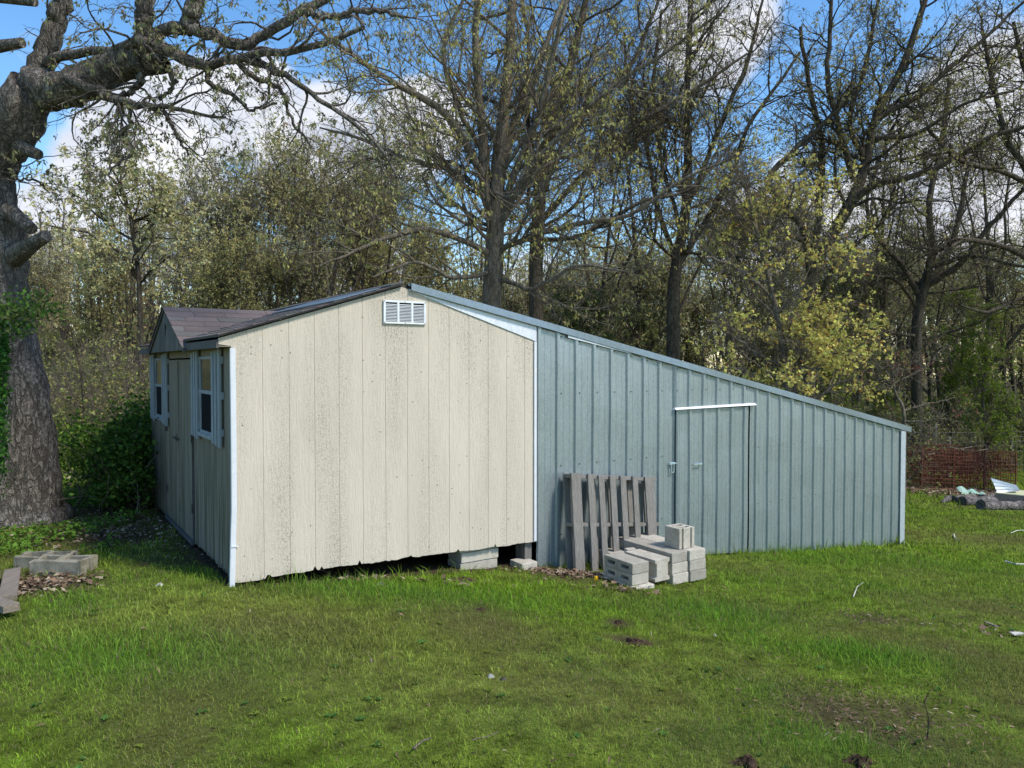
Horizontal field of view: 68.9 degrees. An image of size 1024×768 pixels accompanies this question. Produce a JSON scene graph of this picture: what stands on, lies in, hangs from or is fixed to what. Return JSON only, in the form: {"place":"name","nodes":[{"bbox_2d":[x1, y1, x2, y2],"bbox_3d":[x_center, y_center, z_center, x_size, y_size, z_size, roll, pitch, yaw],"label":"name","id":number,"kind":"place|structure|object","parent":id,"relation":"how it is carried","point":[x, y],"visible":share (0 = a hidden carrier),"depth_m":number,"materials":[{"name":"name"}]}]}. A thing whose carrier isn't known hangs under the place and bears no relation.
{"place":"outdoors","nodes":[
{"label":"outdoors","id":0,"kind":"place"},
{"bbox_2d":[0,378,1023,767],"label":"ground","id":1,"kind":"structure","parent":0,"point":[438,562],"depth_m":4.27,"materials":[{"name":"plant"}]},
{"bbox_2d":[0,597,19,613],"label":"board","id":2,"kind":"object","parent":1,"relation":"on","point":[7,605],"visible":1,"depth_m":4.85,"materials":[{"name":"grey wood"}]},
{"bbox_2d":[0,567,20,599],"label":"board","id":3,"kind":"object","parent":1,"relation":"on","point":[9,586],"visible":0.98,"depth_m":5.34,"materials":[{"name":"grey wood"}]},
{"bbox_2d":[14,550,78,568],"bbox_3d":[-3.812,1.495,6.125,0.438,0.221,0.222,0,1,0],"label":"hollow block","id":4,"kind":"object","parent":1,"relation":"on","point":[24,559],"depth_m":6.10,"materials":[{"name":"concrete"}]},
{"bbox_2d":[28,219,69,332],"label":"leafy tree","id":5,"kind":"object","parent":1,"relation":"on","point":[44,282],"visible":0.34,"depth_m":24.60,"materials":[{"name":"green plant"}]},
{"bbox_2d":[38,330,74,370],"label":"tree","id":6,"kind":"object","parent":1,"relation":"on","point":[57,336],"visible":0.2,"depth_m":23.89,"materials":[{"name":"green plant"}]},
{"bbox_2d":[28,234,89,360],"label":"leafy tree","id":7,"kind":"object","parent":1,"relation":"on","point":[55,259],"visible":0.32,"depth_m":26.11,"materials":[{"name":"green plant"}]},
{"bbox_2d":[29,554,97,574],"bbox_3d":[-3.565,1.482,5.936,0.435,0.229,0.222,0,1,0],"label":"hollow block","id":8,"kind":"object","parent":1,"relation":"on","point":[76,564],"depth_m":5.84,"materials":[{"name":"concrete"}]},
{"bbox_2d":[45,315,108,386],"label":"tree","id":9,"kind":"object","parent":1,"relation":"on","point":[84,328],"visible":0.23,"depth_m":25.89,"materials":[{"name":"green plant"}]},
{"bbox_2d":[0,455,156,555],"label":"ground cover","id":10,"kind":"object","parent":1,"relation":"on","point":[45,534],"visible":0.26,"depth_m":7.15,"materials":[{"name":"green plant"}]},
{"bbox_2d":[46,357,125,431],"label":"bare shrub","id":11,"kind":"object","parent":1,"relation":"on","point":[52,387],"visible":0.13,"depth_m":14.05,"materials":[{"name":"brown plant"}]},
{"bbox_2d":[38,320,134,399],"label":"bare shrub","id":12,"kind":"object","parent":1,"relation":"on","point":[48,349],"visible":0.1,"depth_m":17.34,"materials":[{"name":"brown plant"}]},
{"bbox_2d":[37,324,144,403],"bbox_3d":[-11.645,-0.168,19.158,4.753,3.513,4.504,0,2,17],"label":"bare shrub","id":13,"kind":"object","parent":1,"relation":"on","point":[67,356],"visible":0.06,"depth_m":18.89,"materials":[{"name":"brown plant"}]},
{"bbox_2d":[49,220,141,350],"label":"leafy tree","id":14,"kind":"object","parent":1,"relation":"on","point":[99,315],"visible":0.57,"depth_m":29.38,"materials":[{"name":"green plant"}]},
{"bbox_2d":[42,330,149,463],"bbox_3d":[-7.263,0.353,12.873,3.565,2.635,3.378,-1,2,-35],"label":"bare shrub","id":15,"kind":"object","parent":1,"relation":"on","point":[85,400],"visible":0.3,"depth_m":12.69,"materials":[{"name":"brown plant"}]},
{"bbox_2d":[40,315,151,388],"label":"bare shrub","id":16,"kind":"object","parent":1,"relation":"on","point":[144,334],"visible":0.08,"depth_m":21.68,"materials":[{"name":"brown plant"}]},
{"bbox_2d":[32,375,160,514],"bbox_3d":[-4.886,0.674,9.102,3.167,1.694,3.750,0,1,0],"label":"honeysuckle bush","id":17,"kind":"object","parent":1,"relation":"on","point":[116,459],"visible":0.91,"depth_m":8.58,"materials":[{"name":"green plant"}]},
{"bbox_2d":[45,341,150,437],"bbox_3d":[-7.073,0.431,12.657,3.394,2.345,3.000,1,2,28],"label":"bare shrub","id":18,"kind":"object","parent":1,"relation":"on","point":[54,406],"visible":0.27,"depth_m":12.43,"materials":[{"name":"brown plant"}]},
{"bbox_2d":[46,322,149,404],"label":"bare shrub","id":19,"kind":"object","parent":1,"relation":"on","point":[68,351],"visible":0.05,"depth_m":18.29,"materials":[{"name":"brown plant"}]},
{"bbox_2d":[54,323,149,416],"bbox_3d":[-7.694,0.139,15.890,4.456,3.294,4.223,1,2,29],"label":"bare shrub","id":20,"kind":"object","parent":1,"relation":"on","point":[129,374],"visible":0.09,"depth_m":15.67,"materials":[{"name":"brown plant"}]},
{"bbox_2d":[57,321,152,430],"bbox_3d":[-7.209,0.297,14.072,3.660,2.854,3.862,0,1,2],"label":"bare shrub","id":21,"kind":"object","parent":1,"relation":"on","point":[123,363],"visible":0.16,"depth_m":13.62,"materials":[{"name":"brown plant"}]},
{"bbox_2d":[78,311,148,416],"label":"bare shrub","id":22,"kind":"object","parent":1,"relation":"on","point":[80,331],"visible":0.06,"depth_m":16.03,"materials":[{"name":"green plant"}]},
{"bbox_2d":[28,111,224,393],"bbox_3d":[-8.004,-1.978,15.814,3.651,8.099,3.123,-1,2,-23],"label":"tree","id":23,"kind":"object","parent":1,"relation":"on","point":[158,205],"visible":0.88,"depth_m":15.56,"materials":[{"name":"green plant"}]},
{"bbox_2d":[66,200,186,367],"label":"leafy tree","id":24,"kind":"object","parent":1,"relation":"on","point":[131,277],"visible":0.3,"depth_m":30.27,"materials":[{"name":"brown plant"}]},
{"bbox_2d":[127,202,256,307],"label":"leafy tree","id":25,"kind":"object","parent":1,"relation":"on","point":[180,266],"visible":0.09,"depth_m":28.11,"materials":[{"name":"green plant"}]},
{"bbox_2d":[148,204,267,309],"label":"leafy tree","id":26,"kind":"object","parent":1,"relation":"on","point":[208,257],"visible":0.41,"depth_m":20.27,"materials":[{"name":"green plant"}]},
{"bbox_2d":[157,125,308,307],"bbox_3d":[-8.752,-3.190,23.337,4.781,9.494,5.236,0,2,-14],"label":"leafy tree","id":27,"kind":"object","parent":1,"relation":"on","point":[202,198],"visible":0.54,"depth_m":22.51,"materials":[{"name":"green plant"}]},
{"bbox_2d":[0,0,479,528],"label":"old oak","id":28,"kind":"object","parent":1,"relation":"on","point":[36,90],"visible":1,"depth_m":7.14,"materials":[{"name":"brown plant"}]},
{"bbox_2d":[0,292,14,497],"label":"ivy","id":29,"kind":"object","parent":28,"relation":"attached to","point":[5,349],"visible":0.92,"depth_m":7.16,"materials":[{"name":"green plant"}]},
{"bbox_2d":[0,279,75,347],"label":"vine","id":30,"kind":"object","parent":28,"relation":"attached to","point":[20,312],"visible":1,"depth_m":7.03,"materials":[{"name":"green plant"}]},
{"bbox_2d":[192,236,327,319],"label":"leafy tree","id":31,"kind":"object","parent":1,"relation":"on","point":[227,296],"visible":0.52,"depth_m":20.15,"materials":[{"name":"green plant"}]},
{"bbox_2d":[202,93,343,310],"bbox_3d":[-7.645,-3.389,24.548,4.904,10.204,6.490,-1,2,-36],"label":"leafy tree","id":32,"kind":"object","parent":1,"relation":"on","point":[290,147],"visible":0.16,"depth_m":23.45,"materials":[{"name":"green plant"}]},
{"bbox_2d":[238,214,347,319],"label":"leafy tree","id":33,"kind":"object","parent":1,"relation":"on","point":[304,279],"visible":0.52,"depth_m":20.88,"materials":[{"name":"green plant"}]},
{"bbox_2d":[212,73,445,304],"bbox_3d":[-4.502,-3.181,18.746,4.091,9.962,6.741,1,2,43],"label":"leafy tree","id":34,"kind":"object","parent":1,"relation":"on","point":[335,265],"visible":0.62,"depth_m":18.68,"materials":[{"name":"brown plant"}]},
{"bbox_2d":[140,281,536,586],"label":"garden shed","id":35,"kind":"structure","parent":1,"relation":"on","point":[388,422],"depth_m":6.35,"materials":[{"name":"beige"}]},
{"bbox_2d":[154,358,161,420],"bbox_3d":[-3.971,0.057,8.396,0.034,0.685,0.540,-1,2,-33],"label":"window","id":36,"kind":"structure","parent":35,"relation":"in","point":[158,401],"depth_m":8.47,"materials":[{"name":"glass"}]},
{"bbox_2d":[165,360,179,525],"bbox_3d":[-3.541,0.585,7.781,0.038,1.670,0.745,-1,2,-33],"label":"door","id":37,"kind":"structure","parent":35,"relation":"in","point":[172,445],"depth_m":7.78,"materials":[{"name":"wood"}]},
{"bbox_2d":[178,359,194,538],"bbox_3d":[-3.123,0.601,7.149,0.038,1.670,0.740,-1,2,-33],"label":"door","id":38,"kind":"structure","parent":35,"relation":"in","point":[186,510],"depth_m":7.16,"materials":[{"name":"wood"}]},
{"bbox_2d":[198,356,210,439],"bbox_3d":[-2.589,0.110,6.308,0.034,0.685,0.530,-1,2,-33],"label":"window","id":39,"kind":"structure","parent":35,"relation":"in","point":[204,362],"depth_m":6.35,"materials":[{"name":"glass"}]},
{"bbox_2d":[248,127,437,300],"bbox_3d":[-6.065,-3.450,25.285,5.754,10.433,5.254,1,2,23],"label":"leafy tree","id":40,"kind":"object","parent":1,"relation":"on","point":[304,192],"visible":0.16,"depth_m":24.14,"materials":[{"name":"green plant"}]},
{"bbox_2d":[280,70,449,294],"bbox_3d":[-4.043,-3.280,22.836,6.613,10.398,4.997,1,2,38],"label":"leafy tree","id":41,"kind":"object","parent":1,"relation":"on","point":[356,271],"visible":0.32,"depth_m":22.91,"materials":[{"name":"green plant"}]},
{"bbox_2d":[319,196,434,298],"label":"leafy tree","id":42,"kind":"object","parent":1,"relation":"on","point":[392,276],"visible":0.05,"depth_m":26.97,"materials":[{"name":"green plant"}]},
{"bbox_2d":[383,208,486,302],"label":"leafy tree","id":43,"kind":"object","parent":1,"relation":"on","point":[441,265],"visible":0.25,"depth_m":23.77,"materials":[{"name":"green plant"}]},
{"bbox_2d":[448,558,496,569],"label":"pier block","id":44,"kind":"structure","parent":1,"relation":"on","point":[487,563],"depth_m":6.92,"materials":[{"name":"concrete"}]},
{"bbox_2d":[448,547,497,562],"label":"pier block","id":45,"kind":"structure","parent":44,"relation":"on","point":[472,556],"depth_m":6.90,"materials":[{"name":"concrete"}]},
{"bbox_2d":[466,256,550,315],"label":"leafy tree","id":46,"kind":"object","parent":1,"relation":"on","point":[518,296],"visible":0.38,"depth_m":30.61,"materials":[{"name":"green plant"}]},
{"bbox_2d":[0,459,1023,767],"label":"leaf litter","id":47,"kind":"object","parent":1,"relation":"on","point":[54,581],"visible":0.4,"depth_m":6.08,"materials":[{"name":"plant"}]},
{"bbox_2d":[20,523,1016,767],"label":"lawn weeds","id":48,"kind":"object","parent":1,"relation":"on","point":[577,734],"visible":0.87,"depth_m":3.86,"materials":[{"name":"green plant"}]},
{"bbox_2d":[18,166,1023,432],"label":"wood","id":49,"kind":"object","parent":1,"relation":"on","point":[864,402],"depth_m":38.97,"materials":[{"name":"plant"}]},
{"bbox_2d":[516,542,531,558],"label":"concrete block","id":50,"kind":"structure","parent":1,"relation":"on","point":[523,550],"depth_m":7.21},
{"bbox_2d":[247,0,813,336],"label":"oak tree","id":51,"kind":"object","parent":1,"relation":"on","point":[496,196],"visible":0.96,"depth_m":13.26,"materials":[{"name":"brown plant"}]},
{"bbox_2d":[502,244,583,322],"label":"leafy tree","id":52,"kind":"object","parent":1,"relation":"on","point":[527,281],"visible":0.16,"depth_m":30.12,"materials":[{"name":"green plant"}]},
{"bbox_2d":[543,279,624,340],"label":"cedar tree","id":53,"kind":"object","parent":1,"relation":"on","point":[595,327],"visible":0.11,"depth_m":19.52,"materials":[{"name":"green plant"}]},
{"bbox_2d":[543,242,631,335],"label":"leafy tree","id":54,"kind":"object","parent":1,"relation":"on","point":[569,280],"visible":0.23,"depth_m":27.25,"materials":[{"name":"green plant"}]},
{"bbox_2d":[449,0,760,352],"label":"bare oak","id":55,"kind":"object","parent":1,"relation":"on","point":[603,283],"visible":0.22,"depth_m":19.84,"materials":[{"name":"brown plant"}]},
{"bbox_2d":[563,473,658,571],"bbox_3d":[1.032,1.414,7.514,1.189,1.132,0.254,-1,2,-34],"label":"pallet","id":56,"kind":"object","parent":1,"relation":"on","point":[630,524],"visible":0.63,"depth_m":7.37,"materials":[{"name":"grey wood"}]},
{"bbox_2d":[437,0,805,336],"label":"oak tree","id":57,"kind":"object","parent":1,"relation":"on","point":[535,277],"visible":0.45,"depth_m":15.61,"materials":[{"name":"brown plant"}]},
{"bbox_2d":[597,572,653,589],"bbox_3d":[1.033,1.821,6.867,0.230,0.062,0.550,-1,2,-33],"label":"paving slab","id":58,"kind":"object","parent":1,"relation":"on","point":[646,585],"depth_m":6.68,"materials":[{"name":"concrete"}]},
{"bbox_2d":[604,565,647,585],"bbox_3d":[1.044,1.738,6.842,0.195,0.098,0.395,-1,2,-32],"label":"concrete block","id":59,"kind":"object","parent":58,"relation":"on","point":[627,578],"depth_m":6.72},
{"bbox_2d":[604,552,648,574],"bbox_3d":[1.044,1.639,6.834,0.195,0.098,0.395,-1,2,-32],"label":"concrete block","id":60,"kind":"object","parent":59,"relation":"on","point":[627,563],"depth_m":6.75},
{"bbox_2d":[602,299,665,355],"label":"cedar tree","id":61,"kind":"object","parent":1,"relation":"on","point":[642,324],"visible":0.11,"depth_m":23.63,"materials":[{"name":"green plant"}]},
{"bbox_2d":[625,549,669,582],"bbox_3d":[1.267,1.701,7.006,0.190,0.205,0.395,-1,2,-35],"label":"concrete block","id":62,"kind":"object","parent":1,"relation":"on","point":[658,568],"depth_m":6.86,"materials":[{"name":"concrete"}]},
{"bbox_2d":[597,225,707,355],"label":"leafy tree","id":63,"kind":"object","parent":1,"relation":"on","point":[662,277],"visible":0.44,"depth_m":24.35,"materials":[{"name":"green plant"}]},
{"bbox_2d":[606,257,710,353],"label":"leafy tree","id":64,"kind":"object","parent":1,"relation":"on","point":[620,330],"visible":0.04,"depth_m":31.26,"materials":[{"name":"green plant"}]},
{"bbox_2d":[406,283,911,566],"bbox_3d":[1.308,0.757,10.356,7.990,3.453,4.221,-1,2,-33],"label":"metal lean to","id":65,"kind":"object","parent":1,"relation":"on","point":[782,467],"visible":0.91,"depth_m":8.48,"materials":[{"name":"grey metal"}]},
{"bbox_2d":[674,407,748,554],"bbox_3d":[2.306,1.141,8.524,1.211,1.730,0.049,-1,2,-33],"label":"door","id":66,"kind":"structure","parent":65,"relation":"in","point":[711,484],"depth_m":8.54,"materials":[{"name":"metal"}]},
{"bbox_2d":[495,0,826,350],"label":"bare oak","id":67,"kind":"object","parent":1,"relation":"on","point":[639,291],"visible":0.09,"depth_m":24.18,"materials":[{"name":"brown plant"}]},
{"bbox_2d":[663,571,687,584],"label":"concrete block","id":68,"kind":"object","parent":1,"relation":"on","point":[677,578],"depth_m":6.97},
{"bbox_2d":[619,548,687,573],"bbox_3d":[1.348,1.711,7.323,0.205,0.096,0.812,-1,2,-33],"label":"concrete block","id":69,"kind":"object","parent":68,"relation":"on","point":[678,567],"depth_m":6.97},
{"bbox_2d":[619,535,686,563],"bbox_3d":[1.349,1.613,7.317,0.205,0.096,0.799,-1,2,-33],"label":"concrete block","id":70,"kind":"object","parent":69,"relation":"on","point":[675,555],"depth_m":7.18,"materials":[{"name":"concrete"}]},
{"bbox_2d":[649,262,733,363],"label":"leafy tree","id":71,"kind":"object","parent":1,"relation":"on","point":[704,298],"visible":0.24,"depth_m":31.26,"materials":[{"name":"green plant"}]},
{"bbox_2d":[687,568,705,581],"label":"concrete block","id":72,"kind":"object","parent":1,"relation":"on","point":[698,574],"depth_m":7.08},
{"bbox_2d":[687,558,705,570],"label":"concrete block","id":73,"kind":"object","parent":72,"relation":"on","point":[697,564],"depth_m":7.08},
{"bbox_2d":[632,532,704,560],"bbox_3d":[1.535,1.610,7.428,0.215,0.096,0.820,-1,2,-33],"label":"concrete block","id":74,"kind":"object","parent":73,"relation":"on","point":[695,552],"depth_m":7.13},
{"bbox_2d":[665,523,693,548],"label":"hollow block","id":75,"kind":"object","parent":74,"relation":"on","point":[679,536],"depth_m":7.14,"materials":[{"name":"concrete"}]},
{"bbox_2d":[662,284,739,367],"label":"leafy tree","id":76,"kind":"object","parent":1,"relation":"on","point":[697,360],"visible":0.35,"depth_m":31.13,"materials":[{"name":"green plant"}]},
{"bbox_2d":[572,0,836,359],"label":"oak tree","id":77,"kind":"object","parent":1,"relation":"on","point":[673,322],"visible":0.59,"depth_m":17.43,"materials":[{"name":"brown plant"}]},
{"bbox_2d":[710,263,805,380],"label":"leafy tree","id":78,"kind":"object","parent":1,"relation":"on","point":[758,317],"visible":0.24,"depth_m":30.23,"materials":[{"name":"green plant"}]},
{"bbox_2d":[673,162,853,372],"bbox_3d":[7.960,-2.390,25.289,5.055,10.039,5.537,0,2,-12],"label":"leafy tree","id":79,"kind":"object","parent":1,"relation":"on","point":[729,268],"visible":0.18,"depth_m":24.84,"materials":[{"name":"green plant"}]},
{"bbox_2d":[666,113,918,415],"bbox_3d":[4.375,-1.268,12.383,3.597,6.494,3.075,0,1,9],"label":"maple tree","id":80,"kind":"object","parent":1,"relation":"on","point":[803,334],"visible":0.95,"depth_m":12.08,"materials":[{"name":"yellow plant"}]},
{"bbox_2d":[779,245,875,398],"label":"leafy tree","id":81,"kind":"object","parent":1,"relation":"on","point":[820,283],"visible":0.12,"depth_m":28.64,"materials":[{"name":"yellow plant"}]},
{"bbox_2d":[815,294,865,413],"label":"thin tree","id":82,"kind":"object","parent":1,"relation":"on","point":[832,399],"visible":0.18,"depth_m":21.94,"materials":[{"name":"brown plant"}]},
{"bbox_2d":[674,0,1023,398],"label":"oak tree","id":83,"kind":"object","parent":1,"relation":"on","point":[882,109],"visible":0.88,"depth_m":16.47,"materials":[{"name":"brown plant"}]},
{"bbox_2d":[801,247,914,416],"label":"leafy tree","id":84,"kind":"object","parent":1,"relation":"on","point":[887,313],"visible":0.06,"depth_m":32.66,"materials":[{"name":"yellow plant"}]},
{"bbox_2d":[842,754,875,767],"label":"dirt mound","id":85,"kind":"object","parent":1,"relation":"on","point":[863,761],"visible":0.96,"depth_m":3.49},
{"bbox_2d":[817,214,924,407],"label":"leafy tree","id":86,"kind":"object","parent":1,"relation":"on","point":[871,304],"visible":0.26,"depth_m":28.27,"materials":[{"name":"green plant"}]},
{"bbox_2d":[851,313,905,418],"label":"thin tree","id":87,"kind":"object","parent":1,"relation":"on","point":[879,397],"visible":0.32,"depth_m":25.75,"materials":[{"name":"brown plant"}]},
{"bbox_2d":[821,386,946,491],"bbox_3d":[8.836,1.458,18.181,3.862,2.854,3.660,0,1,9],"label":"bare shrub","id":88,"kind":"object","parent":1,"relation":"on","point":[913,456],"visible":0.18,"depth_m":17.77,"materials":[{"name":"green plant"}]},
{"bbox_2d":[774,36,1023,469],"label":"oak tree","id":89,"kind":"object","parent":1,"relation":"on","point":[922,287],"visible":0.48,"depth_m":22.62,"materials":[{"name":"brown plant"}]},
{"bbox_2d":[785,0,1022,420],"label":"bare oak","id":90,"kind":"object","parent":1,"relation":"on","point":[883,304],"visible":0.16,"depth_m":26.03,"materials":[{"name":"brown plant"}]},
{"bbox_2d":[832,316,981,495],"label":"bare tree","id":91,"kind":"object","parent":1,"relation":"on","point":[893,379],"visible":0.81,"depth_m":12.98,"materials":[{"name":"brown plant"}]},
{"bbox_2d":[897,408,938,475],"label":"cedar tree","id":92,"kind":"object","parent":1,"relation":"on","point":[908,416],"visible":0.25,"depth_m":21.95,"materials":[{"name":"green plant"}]},
{"bbox_2d":[827,141,1023,430],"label":"bare oak","id":93,"kind":"object","parent":1,"relation":"on","point":[929,392],"visible":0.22,"depth_m":27.97,"materials":[{"name":"brown plant"}]},
{"bbox_2d":[878,403,994,480],"bbox_3d":[11.580,1.748,21.144,3.530,2.439,3.120,1,2,21],"label":"bare shrub","id":94,"kind":"object","parent":1,"relation":"on","point":[938,442],"visible":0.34,"depth_m":21.09,"materials":[{"name":"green plant"}]},
{"bbox_2d":[850,0,1023,405],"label":"bare oak","id":95,"kind":"object","parent":1,"relation":"on","point":[1017,333],"visible":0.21,"depth_m":26.67,"materials":[{"name":"brown plant"}]},
{"bbox_2d":[861,0,1023,360],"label":"oak tree","id":96,"kind":"object","parent":1,"relation":"on","point":[992,244],"visible":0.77,"depth_m":17.24,"materials":[{"name":"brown plant"}]},
{"bbox_2d":[881,384,1023,472],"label":"bare shrub","id":97,"kind":"object","parent":1,"relation":"on","point":[982,441],"visible":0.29,"depth_m":22.74,"materials":[{"name":"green plant"}]},
{"bbox_2d":[903,246,1003,413],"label":"leafy tree","id":98,"kind":"object","parent":1,"relation":"on","point":[930,302],"visible":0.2,"depth_m":30.45,"materials":[{"name":"green plant"}]},
{"bbox_2d":[930,397,982,464],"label":"cedar tree","id":99,"kind":"object","parent":1,"relation":"on","point":[947,422],"visible":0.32,"depth_m":23.95,"materials":[{"name":"green plant"}]},
{"bbox_2d":[906,442,1021,490],"bbox_3d":[11.378,2.300,19.307,3.373,1.519,1.662,0,1,-9],"label":"wire pen","id":100,"kind":"object","parent":1,"relation":"on","point":[960,454],"visible":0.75,"depth_m":18.94,"materials":[{"name":"metal"}]},
{"bbox_2d":[927,283,1004,442],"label":"thin tree","id":101,"kind":"object","parent":1,"relation":"on","point":[950,380],"visible":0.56,"depth_m":23.99,"materials":[{"name":"green plant"}]},
{"bbox_2d":[958,496,998,505],"bbox_3d":[10.896,2.541,16.294,3.100,0.389,0.250,-1,2,-23],"label":"log","id":102,"kind":"object","parent":1,"relation":"on","point":[968,500],"visible":0.46,"depth_m":15.74,"materials":[{"name":"grey wood"}]},
{"bbox_2d":[944,414,1023,467],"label":"leafy shrub","id":103,"kind":"object","parent":1,"relation":"on","point":[1014,448],"visible":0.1,"depth_m":23.48,"materials":[{"name":"green plant"}]},
{"bbox_2d":[956,298,1023,478],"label":"thin tree","id":104,"kind":"object","parent":1,"relation":"on","point":[1002,424],"visible":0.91,"depth_m":19.92,"materials":[{"name":"green plant"}]},
{"bbox_2d":[957,225,1023,404],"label":"leafy tree","id":105,"kind":"object","parent":1,"relation":"on","point":[1010,349],"visible":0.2,"depth_m":32.28,"materials":[{"name":"green plant"}]},
{"bbox_2d":[975,500,1023,509],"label":"log","id":106,"kind":"object","parent":1,"relation":"on","point":[998,505],"visible":0.89,"depth_m":15.27,"materials":[{"name":"grey wood"}]},
{"bbox_2d":[0,0,1023,377],"label":"sky","id":107,"kind":"structure","parent":0,"point":[12,17],"materials":[{"name":"blue"}]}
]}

